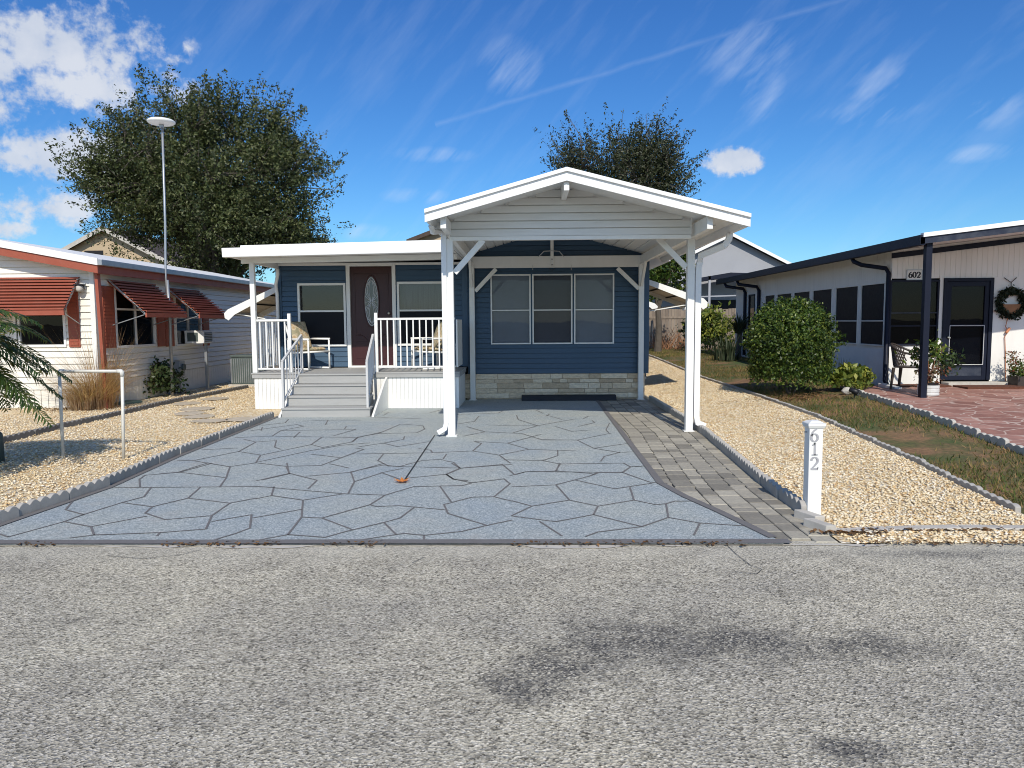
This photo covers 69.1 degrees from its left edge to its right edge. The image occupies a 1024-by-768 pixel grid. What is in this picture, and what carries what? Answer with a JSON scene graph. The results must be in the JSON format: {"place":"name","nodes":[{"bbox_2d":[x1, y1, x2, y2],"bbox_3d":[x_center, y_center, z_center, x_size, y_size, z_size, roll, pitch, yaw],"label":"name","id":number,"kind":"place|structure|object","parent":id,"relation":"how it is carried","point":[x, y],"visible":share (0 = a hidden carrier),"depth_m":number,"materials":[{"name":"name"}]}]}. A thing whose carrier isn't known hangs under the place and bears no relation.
{"place":"outdoors","nodes":[
{"label":"outdoors","id":0,"kind":"place"},
{"bbox_2d":[0,399,783,544],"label":"driveway","id":1,"kind":"structure","parent":0,"point":[427,493],"depth_m":7.24,"materials":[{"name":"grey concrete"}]},
{"bbox_2d":[221,240,465,417],"bbox_3d":[-3.082,-1.112,14.250,4.216,3.120,3.239,0,5,1],"label":"porch","id":2,"kind":"object","parent":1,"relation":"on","point":[340,392],"visible":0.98,"depth_m":13.92,"materials":[{"name":"grey paint"}]},
{"bbox_2d":[285,322,330,369],"bbox_3d":[-4.149,-0.779,15.002,0.718,0.953,0.620,2,5,29],"label":"patio chair","id":3,"kind":"object","parent":2,"relation":"on","point":[298,328],"visible":0.79,"depth_m":14.94,"materials":[{"name":"white paint"}]},
{"bbox_2d":[410,321,442,369],"bbox_3d":[-1.581,-0.785,14.852,0.718,0.953,0.620,-3,5,-27],"label":"patio chair","id":4,"kind":"object","parent":2,"relation":"on","point":[436,345],"visible":0.6,"depth_m":14.71,"materials":[{"name":"white paint"}]},
{"bbox_2d":[0,400,791,543],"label":"driveway border","id":5,"kind":"object","parent":1,"relation":"on","point":[651,470],"visible":0.95,"depth_m":5.52,"materials":[{"name":"grey concrete"}]},
{"bbox_2d":[522,394,615,400],"bbox_3d":[1.164,0.277,15.278,1.934,0.108,0.232,0,5,1],"label":"wheel stop","id":6,"kind":"object","parent":1,"relation":"on","point":[585,397],"visible":1,"depth_m":15.19,"materials":[{"name":"black rubber"}]},
{"bbox_2d":[424,167,750,436],"bbox_3d":[1.016,-1.212,12.455,4.142,3.562,5.880,0,5,1],"label":"carport","id":7,"kind":"object","parent":1,"relation":"on","point":[566,203],"visible":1,"depth_m":10.28,"materials":[{"name":"white paint"}]},
{"bbox_2d":[0,541,1023,767],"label":"road","id":8,"kind":"structure","parent":0,"point":[898,655],"depth_m":3.63,"materials":[{"name":"grey asphalt"}]},
{"bbox_2d":[0,544,887,548],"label":"road lip","id":9,"kind":"object","parent":8,"relation":"on","point":[554,546],"visible":0.98,"depth_m":5.42,"materials":[{"name":"grey concrete"}]},
{"bbox_2d":[18,539,1022,546],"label":"leaf litter","id":10,"kind":"object","parent":8,"relation":"on","point":[688,542],"visible":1,"depth_m":5.41,"materials":[{"name":"brown plant"}]},
{"bbox_2d":[0,0,1023,283],"label":"sky","id":11,"kind":"structure","parent":0,"point":[839,126],"materials":[{"name":"blue"}]},
{"bbox_2d":[318,347,1023,544],"bbox_3d":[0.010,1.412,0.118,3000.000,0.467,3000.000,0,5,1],"label":"ground","id":12,"kind":"structure","parent":0,"point":[927,444],"depth_m":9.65,"materials":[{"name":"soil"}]},
{"bbox_2d":[0,506,19,522],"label":"edging block","id":13,"kind":"structure","parent":12,"relation":"on","point":[8,513],"depth_m":6.19,"materials":[{"name":"grey concrete"}]},
{"bbox_2d":[6,430,34,441],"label":"edging block","id":14,"kind":"structure","parent":12,"relation":"on","point":[20,435],"depth_m":10.65,"materials":[{"name":"grey concrete"}]},
{"bbox_2d":[15,490,68,516],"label":"edging block","id":15,"kind":"structure","parent":12,"relation":"on","point":[42,502],"depth_m":6.56,"materials":[{"name":"grey concrete"}]},
{"bbox_2d":[33,424,57,434],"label":"edging block","id":16,"kind":"structure","parent":12,"relation":"on","point":[44,429],"depth_m":11.22,"materials":[{"name":"grey concrete"}]},
{"bbox_2d":[56,419,80,429],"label":"edging block","id":17,"kind":"structure","parent":12,"relation":"on","point":[72,423],"depth_m":11.89,"materials":[{"name":"grey concrete"}]},
{"bbox_2d":[66,476,109,499],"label":"edging block","id":18,"kind":"structure","parent":12,"relation":"on","point":[102,482],"depth_m":7.16,"materials":[{"name":"grey concrete"}]},
{"bbox_2d":[80,415,101,423],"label":"edging block","id":19,"kind":"structure","parent":12,"relation":"on","point":[89,419],"depth_m":12.41,"materials":[{"name":"grey concrete"}]},
{"bbox_2d":[101,410,120,419],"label":"edging block","id":20,"kind":"structure","parent":12,"relation":"on","point":[111,414],"depth_m":13.02,"materials":[{"name":"grey concrete"}]},
{"bbox_2d":[105,465,136,484],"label":"edging block","id":21,"kind":"structure","parent":12,"relation":"on","point":[122,474],"depth_m":7.76,"materials":[{"name":"grey concrete"}]},
{"bbox_2d":[61,227,189,267],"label":"beige house","id":22,"kind":"structure","parent":12,"relation":"on","point":[81,244],"depth_m":50.44,"materials":[{"name":"paint"}]},
{"bbox_2d":[0,381,280,509],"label":"gravel bed","id":23,"kind":"object","parent":12,"relation":"on","point":[255,412],"visible":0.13,"depth_m":10.49,"materials":[{"name":"beige gravel"}]},
{"bbox_2d":[0,432,4,461],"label":"garden post","id":24,"kind":"object","parent":23,"relation":"on","point":[2,456],"visible":1,"depth_m":8.84,"materials":[{"name":"grey"}]},
{"bbox_2d":[0,309,71,428],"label":"palm tree","id":25,"kind":"object","parent":23,"relation":"on","point":[12,388],"visible":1,"depth_m":8.18,"materials":[{"name":"green plant"}]},
{"bbox_2d":[16,323,161,410],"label":"ornamental grass","id":26,"kind":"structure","parent":23,"relation":"on","point":[88,396],"depth_m":14.18,"materials":[{"name":"beige plant"}]},
{"bbox_2d":[57,369,124,459],"bbox_3d":[-5.097,0.375,9.039,0.924,1.116,0.060,1,5,12],"label":"pipe frame","id":27,"kind":"object","parent":23,"relation":"on","point":[121,372],"visible":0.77,"depth_m":8.98,"materials":[{"name":"white metal"}]},
{"bbox_2d":[0,239,278,408],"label":"mobile home","id":28,"kind":"object","parent":23,"relation":"on","point":[126,299],"visible":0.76,"depth_m":15.10,"materials":[{"name":"beige"}]},
{"bbox_2d":[12,312,67,346],"bbox_3d":[-9.158,-1.219,14.433,1.030,1.008,0.090,0,5,1],"label":"window","id":29,"kind":"structure","parent":28,"relation":"in","point":[54,326],"depth_m":14.45,"materials":[{"name":"black glass"}]},
{"bbox_2d":[112,286,156,347],"bbox_3d":[-8.050,-1.433,15.886,0.090,1.289,1.602,0,5,1],"label":"window","id":30,"kind":"structure","parent":28,"relation":"in","point":[142,328],"depth_m":15.75,"materials":[{"name":"black glass"}]},
{"bbox_2d":[173,361,185,391],"bbox_3d":[-7.877,-0.177,17.693,0.210,0.750,0.260,0,5,1],"label":"meter box","id":31,"kind":"object","parent":28,"relation":"attached to","point":[178,364],"visible":0.62,"depth_m":17.59,"materials":[{"name":"metal"}]},
{"bbox_2d":[173,290,202,345],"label":"window","id":32,"kind":"structure","parent":28,"relation":"in","point":[191,324],"depth_m":18.20,"materials":[{"name":"glass"}]},
{"bbox_2d":[184,330,212,388],"bbox_3d":[-7.721,-0.594,18.403,0.480,1.460,0.528,0,5,1],"label":"window air conditioner","id":33,"kind":"object","parent":28,"relation":"attached to","point":[205,337],"depth_m":18.16,"materials":[{"name":"white paint"}]},
{"bbox_2d":[147,117,175,396],"bbox_3d":[-7.617,-2.713,16.449,0.570,6.110,0.570,0,5,1],"label":"antenna mast","id":34,"kind":"object","parent":23,"relation":"on","point":[161,122],"visible":0.95,"depth_m":16.35,"materials":[{"name":"metal"}]},
{"bbox_2d":[143,355,189,397],"bbox_3d":[-8.124,-0.175,16.760,1.614,0.981,1.303,0,5,1],"label":"dark shrub","id":35,"kind":"object","parent":23,"relation":"on","point":[162,372],"visible":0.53,"depth_m":16.57,"materials":[{"name":"green plant"}]},
{"bbox_2d":[179,407,215,410],"bbox_3d":[-5.986,0.470,14.107,0.586,0.008,0.623,0,5,1],"label":"stepping stone","id":36,"kind":"object","parent":23,"relation":"on","point":[195,408],"visible":1,"depth_m":14.11,"materials":[{"name":"beige stone"}]},
{"bbox_2d":[189,419,226,422],"bbox_3d":[-5.038,0.609,12.373,0.601,0.008,0.461,0,5,1],"label":"stepping stone","id":37,"kind":"object","parent":23,"relation":"on","point":[207,420],"visible":1,"depth_m":12.35,"materials":[{"name":"beige stone"}]},
{"bbox_2d":[226,416,255,420],"bbox_3d":[-4.513,0.590,12.552,0.599,0.008,0.638,-4,6,-36],"label":"stepping stone","id":38,"kind":"object","parent":23,"relation":"on","point":[240,418],"visible":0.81,"depth_m":12.58,"materials":[{"name":"beige stone"}]},
{"bbox_2d":[228,354,275,386],"bbox_3d":[-6.801,-0.374,19.597,0.990,0.810,0.970,0,5,1],"label":"condenser unit","id":39,"kind":"object","parent":23,"relation":"on","point":[241,365],"visible":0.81,"depth_m":19.17,"materials":[{"name":"metal"}]},
{"bbox_2d":[7,391,1023,534],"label":"leaf litter","id":40,"kind":"object","parent":23,"relation":"on","point":[870,528],"visible":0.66,"depth_m":5.69,"materials":[{"name":"brown plant"}]},
{"bbox_2d":[133,455,158,472],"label":"edging block","id":41,"kind":"structure","parent":12,"relation":"on","point":[147,463],"depth_m":8.35,"materials":[{"name":"grey concrete"}]},
{"bbox_2d":[156,447,179,463],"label":"edging block","id":42,"kind":"structure","parent":12,"relation":"on","point":[165,455],"depth_m":8.94,"materials":[{"name":"grey concrete"}]},
{"bbox_2d":[178,439,200,453],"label":"edging block","id":43,"kind":"structure","parent":12,"relation":"on","point":[189,446],"depth_m":9.54,"materials":[{"name":"grey concrete"}]},
{"bbox_2d":[44,63,355,281],"bbox_3d":[-12.722,-7.192,31.879,11.240,12.667,9.418,1,5,15],"label":"oak tree","id":44,"kind":"object","parent":12,"relation":"on","point":[211,216],"visible":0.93,"depth_m":30.00,"materials":[{"name":"green plant"}]},
{"bbox_2d":[199,432,218,445],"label":"edging block","id":45,"kind":"structure","parent":12,"relation":"on","point":[211,437],"depth_m":10.14,"materials":[{"name":"grey concrete"}]},
{"bbox_2d":[217,426,234,438],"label":"edging block","id":46,"kind":"structure","parent":12,"relation":"on","point":[227,431],"depth_m":10.74,"materials":[{"name":"grey concrete"}]},
{"bbox_2d":[233,421,248,432],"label":"edging block","id":47,"kind":"structure","parent":12,"relation":"on","point":[241,426],"depth_m":11.33,"materials":[{"name":"grey concrete"}]},
{"bbox_2d":[406,230,440,240],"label":"brown house","id":48,"kind":"structure","parent":12,"relation":"on","point":[427,235],"depth_m":45.89,"materials":[{"name":"beige paint"}]},
{"bbox_2d":[224,240,707,398],"bbox_3d":[-0.875,-1.984,21.489,10.240,3.620,12.982,0,5,1],"label":"mobile home","id":49,"kind":"object","parent":12,"relation":"on","point":[555,331],"visible":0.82,"depth_m":15.43,"materials":[{"name":"blue plastic"}]},
{"bbox_2d":[297,283,346,346],"bbox_3d":[-3.944,-1.437,15.468,1.003,1.308,0.090,0,5,1],"label":"window","id":50,"kind":"structure","parent":49,"relation":"in","point":[331,324],"depth_m":15.47,"materials":[{"name":"black glass"}]},
{"bbox_2d":[350,266,392,364],"bbox_3d":[-2.913,-1.408,15.453,0.866,2.044,0.125,0,5,1],"label":"door","id":51,"kind":"structure","parent":49,"relation":"in","point":[371,287],"depth_m":15.46,"materials":[{"name":"brown wood"}]},
{"bbox_2d":[397,281,442,345],"bbox_3d":[-1.867,-1.460,15.461,1.015,1.321,0.160,0,5,1],"label":"window","id":52,"kind":"structure","parent":49,"relation":"in","point":[414,299],"depth_m":15.46,"materials":[{"name":"grey glass"}]},
{"bbox_2d":[490,274,530,343],"bbox_3d":[-0.026,-1.542,15.383,0.828,1.438,0.090,0,5,1],"label":"window","id":53,"kind":"structure","parent":49,"relation":"in","point":[510,293],"depth_m":15.42,"materials":[{"name":"grey glass"}]},
{"bbox_2d":[532,274,572,343],"bbox_3d":[0.833,-1.546,15.366,0.826,1.438,0.090,0,5,1],"label":"window","id":54,"kind":"structure","parent":49,"relation":"in","point":[551,293],"depth_m":15.40,"materials":[{"name":"grey glass"}]},
{"bbox_2d":[574,273,613,343],"bbox_3d":[1.692,-1.551,15.349,0.824,1.438,0.090,0,5,1],"label":"window","id":55,"kind":"structure","parent":49,"relation":"in","point":[593,293],"depth_m":15.38,"materials":[{"name":"grey glass"}]},
{"bbox_2d":[534,97,708,200],"bbox_3d":[5.186,-7.405,35.484,8.422,11.423,8.282,0,5,1],"label":"oak tree","id":56,"kind":"object","parent":12,"relation":"on","point":[650,163],"visible":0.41,"depth_m":33.83,"materials":[{"name":"green plant"}]},
{"bbox_2d":[649,328,684,349],"bbox_3d":[6.784,-1.948,31.504,2.523,0.955,1.975,2,5,22],"label":"dry brush","id":57,"kind":"object","parent":12,"relation":"on","point":[668,345],"visible":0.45,"depth_m":31.22,"materials":[{"name":"brown plant"}]},
{"bbox_2d":[649,254,695,351],"bbox_3d":[5.368,-3.346,28.740,3.738,4.452,3.329,0,5,1],"label":"tree","id":58,"kind":"object","parent":12,"relation":"on","point":[664,274],"visible":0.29,"depth_m":28.35,"materials":[{"name":"green plant"}]},
{"bbox_2d":[649,308,735,347],"bbox_3d":[4.674,-2.414,32.812,14.072,1.791,0.057,0,5,1],"label":"wooden fence","id":59,"kind":"object","parent":12,"relation":"on","point":[677,317],"visible":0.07,"depth_m":32.74,"materials":[{"name":"brown wood"}]},
{"bbox_2d":[682,301,734,351],"bbox_3d":[7.553,-2.172,28.270,2.211,2.018,1.901,0,5,1],"label":"loose shrub","id":60,"kind":"object","parent":12,"relation":"on","point":[709,315],"visible":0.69,"depth_m":27.91,"materials":[{"name":"green plant"}]},
{"bbox_2d":[649,233,790,337],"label":"grey house","id":61,"kind":"structure","parent":12,"relation":"on","point":[738,255],"depth_m":36.77,"materials":[{"name":"paint"}]},
{"bbox_2d":[706,300,735,309],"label":"window","id":62,"kind":"structure","parent":61,"relation":"in","point":[725,305],"depth_m":36.91,"materials":[{"name":"black glass"}]},
{"bbox_2d":[714,436,726,451],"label":"edging block","id":63,"kind":"structure","parent":12,"relation":"on","point":[719,443],"depth_m":9.43,"materials":[{"name":"grey concrete"}]},
{"bbox_2d":[704,334,745,360],"bbox_3d":[6.424,-1.109,22.195,1.212,0.776,1.225,-4,6,-39],"label":"snake plant","id":64,"kind":"object","parent":12,"relation":"on","point":[728,350],"visible":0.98,"depth_m":21.95,"materials":[{"name":"green plant"}]},
{"bbox_2d":[723,444,737,460],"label":"edging block","id":65,"kind":"structure","parent":12,"relation":"on","point":[729,451],"depth_m":8.83,"materials":[{"name":"grey concrete"}]},
{"bbox_2d":[734,452,749,471],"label":"edging block","id":66,"kind":"structure","parent":12,"relation":"on","point":[740,461],"depth_m":8.22,"materials":[{"name":"grey concrete"}]},
{"bbox_2d":[746,462,763,484],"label":"edging block","id":67,"kind":"structure","parent":12,"relation":"on","point":[754,472],"depth_m":7.61,"materials":[{"name":"grey concrete"}]},
{"bbox_2d":[761,474,781,497],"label":"edging block","id":68,"kind":"structure","parent":12,"relation":"on","point":[771,486],"depth_m":7.01,"materials":[{"name":"grey concrete"}]},
{"bbox_2d":[779,488,806,509],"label":"edging block","id":69,"kind":"structure","parent":12,"relation":"on","point":[790,499],"depth_m":6.43,"materials":[{"name":"grey concrete"}]},
{"bbox_2d":[739,296,848,393],"bbox_3d":[5.212,-0.718,13.861,1.900,1.863,1.941,0,5,1],"label":"round shrub","id":70,"kind":"object","parent":12,"relation":"on","point":[797,336],"visible":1,"depth_m":13.42,"materials":[{"name":"green plant"}]},
{"bbox_2d":[644,356,1023,542],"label":"gravel bed","id":71,"kind":"object","parent":12,"relation":"on","point":[841,538],"visible":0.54,"depth_m":8.11,"materials":[{"name":"beige gravel"}]},
{"bbox_2d":[802,420,825,514],"bbox_3d":[2.496,0.708,6.178,0.148,0.823,0.144,0,5,1],"label":"number post","id":72,"kind":"object","parent":71,"relation":"on","point":[813,454],"visible":0.97,"depth_m":6.13,"materials":[{"name":"white paint"}]},
{"bbox_2d":[826,360,876,389],"bbox_3d":[6.284,-0.152,13.766,0.866,0.588,0.777,0,5,1],"label":"yellow green plant","id":73,"kind":"object","parent":12,"relation":"on","point":[854,376],"visible":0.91,"depth_m":13.55,"materials":[{"name":"green plant"}]},
{"bbox_2d":[852,431,876,442],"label":"edging block","id":74,"kind":"structure","parent":12,"relation":"on","point":[866,437],"depth_m":9.44,"materials":[{"name":"grey concrete"}]},
{"bbox_2d":[716,220,1023,397],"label":"mobile home","id":75,"kind":"object","parent":12,"relation":"on","point":[874,300],"visible":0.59,"depth_m":14.36,"materials":[{"name":"white paint"}]},
{"bbox_2d":[748,294,754,330],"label":"window","id":76,"kind":"structure","parent":75,"relation":"in","point":[751,298],"depth_m":23.24,"materials":[{"name":"black glass"}]},
{"bbox_2d":[794,290,809,304],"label":"window","id":77,"kind":"structure","parent":75,"relation":"in","point":[805,294],"depth_m":18.87,"materials":[{"name":"black glass"}]},
{"bbox_2d":[812,288,832,331],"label":"window","id":78,"kind":"structure","parent":75,"relation":"in","point":[820,295],"depth_m":17.54,"materials":[{"name":"black glass"}]},
{"bbox_2d":[833,285,858,344],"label":"window","id":79,"kind":"structure","parent":75,"relation":"in","point":[846,297],"depth_m":16.30,"materials":[{"name":"glass"}]},
{"bbox_2d":[858,282,885,345],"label":"window","id":80,"kind":"structure","parent":75,"relation":"in","point":[872,299],"depth_m":15.12,"materials":[{"name":"black glass"}]},
{"bbox_2d":[906,269,922,279],"bbox_3d":[7.712,-2.093,14.260,0.300,0.200,0.025,0,5,1],"label":"number sign","id":81,"kind":"object","parent":75,"relation":"attached to","point":[915,274],"visible":0.98,"depth_m":14.25,"materials":[{"name":"metal"}]},
{"bbox_2d":[889,280,939,345],"bbox_3d":[7.743,-1.371,14.349,0.939,1.259,0.080,0,5,1],"label":"window","id":82,"kind":"structure","parent":75,"relation":"in","point":[905,295],"depth_m":14.34,"materials":[{"name":"black glass"}]},
{"bbox_2d":[944,281,989,379],"bbox_3d":[8.761,-1.057,14.348,0.894,1.958,0.105,0,5,1],"label":"storm door","id":83,"kind":"structure","parent":75,"relation":"in","point":[967,301],"depth_m":14.34,"materials":[{"name":"black glass"}]},
{"bbox_2d":[994,277,1023,320],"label":"wreath","id":84,"kind":"object","parent":75,"relation":"hanging from","point":[1011,311],"visible":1,"depth_m":14.20,"materials":[{"name":"green plant"}]},
{"bbox_2d":[877,396,895,406],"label":"edging block","id":85,"kind":"structure","parent":12,"relation":"on","point":[889,401],"depth_m":11.98,"materials":[{"name":"concrete"}]},
{"bbox_2d":[874,440,900,453],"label":"edging block","id":86,"kind":"structure","parent":12,"relation":"on","point":[889,447],"depth_m":8.86,"materials":[{"name":"grey concrete"}]},
{"bbox_2d":[893,402,912,412],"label":"edging block","id":87,"kind":"structure","parent":12,"relation":"on","point":[903,406],"depth_m":11.40,"materials":[{"name":"concrete"}]},
{"bbox_2d":[897,451,925,464],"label":"edging block","id":88,"kind":"structure","parent":12,"relation":"on","point":[918,460],"depth_m":8.26,"materials":[{"name":"grey concrete"}]},
{"bbox_2d":[911,408,933,419],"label":"edging block","id":89,"kind":"structure","parent":12,"relation":"on","point":[921,412],"depth_m":10.79,"materials":[{"name":"concrete"}]},
{"bbox_2d":[826,524,1023,537],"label":"curb","id":90,"kind":"structure","parent":12,"relation":"on","point":[960,526],"depth_m":5.73,"materials":[{"name":"concrete"}]},
{"bbox_2d":[840,528,1023,544],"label":"gravel","id":91,"kind":"structure","parent":12,"relation":"on","point":[982,535],"depth_m":5.53,"materials":[{"name":"beige gravel"}]},
{"bbox_2d":[921,462,950,477],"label":"edging block","id":92,"kind":"structure","parent":12,"relation":"on","point":[938,470],"depth_m":7.67,"materials":[{"name":"grey concrete"}]},
{"bbox_2d":[930,415,955,427],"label":"edging block","id":93,"kind":"structure","parent":12,"relation":"on","point":[942,420],"depth_m":10.20,"materials":[{"name":"concrete"}]},
{"bbox_2d":[947,475,982,492],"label":"edging block","id":94,"kind":"structure","parent":12,"relation":"on","point":[973,487],"depth_m":7.08,"materials":[{"name":"grey concrete"}]},
{"bbox_2d":[953,423,980,437],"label":"edging block","id":95,"kind":"structure","parent":12,"relation":"on","point":[970,430],"depth_m":9.60,"materials":[{"name":"concrete"}]},
{"bbox_2d":[978,433,1009,448],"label":"edging block","id":96,"kind":"structure","parent":12,"relation":"on","point":[1002,442],"depth_m":8.98,"materials":[{"name":"concrete"}]},
{"bbox_2d":[978,490,1020,512],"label":"edging block","id":97,"kind":"structure","parent":12,"relation":"on","point":[1009,504],"depth_m":6.47,"materials":[{"name":"grey concrete"}]},
{"bbox_2d":[1006,443,1023,455],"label":"edging block","id":98,"kind":"structure","parent":12,"relation":"on","point":[1016,448],"depth_m":8.57,"materials":[{"name":"concrete"}]},
{"bbox_2d":[600,398,837,542],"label":"paver path","id":99,"kind":"structure","parent":0,"point":[668,448],"depth_m":8.04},
{"bbox_2d":[794,509,824,520],"bbox_3d":[2.410,1.078,6.037,0.100,0.070,0.240,4,3,-21],"label":"edging brick","id":100,"kind":"object","parent":99,"relation":"on","point":[801,514],"visible":0.74,"depth_m":6.03,"materials":[{"name":"concrete"}]},
{"bbox_2d":[803,518,835,531],"bbox_3d":[2.382,1.101,5.766,0.100,0.070,0.240,4,3,-21],"label":"edging brick","id":101,"kind":"object","parent":99,"relation":"on","point":[813,523],"visible":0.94,"depth_m":5.73,"materials":[{"name":"concrete"}]},
{"bbox_2d":[712,312,752,357],"bbox_3d":[7.123,-1.552,23.321,1.725,1.443,1.742,0,5,1],"label":"yucca","id":102,"kind":"object","parent":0,"point":[738,325],"visible":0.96,"depth_m":23.20,"materials":[{"name":"green plant"}]},
{"bbox_2d":[840,385,1023,445],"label":"patio","id":103,"kind":"structure","parent":0,"point":[997,412],"depth_m":11.50,"materials":[{"name":"stone"}]},
{"bbox_2d":[889,343,929,388],"bbox_3d":[7.274,-0.328,13.658,0.622,0.851,0.598,4,7,43],"label":"resin chair","id":104,"kind":"object","parent":103,"relation":"on","point":[896,361],"visible":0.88,"depth_m":13.67,"materials":[{"name":"black plastic"}]},
{"bbox_2d":[894,327,965,395],"bbox_3d":[7.108,-0.379,12.639,1.109,1.162,0.659,0,5,1],"label":"potted plant","id":105,"kind":"object","parent":103,"relation":"on","point":[933,389],"visible":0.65,"depth_m":12.57,"materials":[{"name":"green plant"}]},
{"bbox_2d":[941,381,1007,385],"bbox_3d":[8.977,0.044,14.289,1.326,0.170,0.272,0,5,1],"label":"door step","id":106,"kind":"object","parent":103,"relation":"on","point":[952,383],"depth_m":14.16,"materials":[{"name":"concrete"}]},
{"bbox_2d":[953,385,1023,388],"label":"doorstep","id":107,"kind":"object","parent":103,"relation":"on","point":[989,386],"visible":0.83,"depth_m":13.70,"materials":[{"name":"concrete"}]},
{"bbox_2d":[1003,351,1023,385],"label":"potted plant","id":108,"kind":"object","parent":103,"relation":"on","point":[1016,377],"visible":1,"depth_m":13.96,"materials":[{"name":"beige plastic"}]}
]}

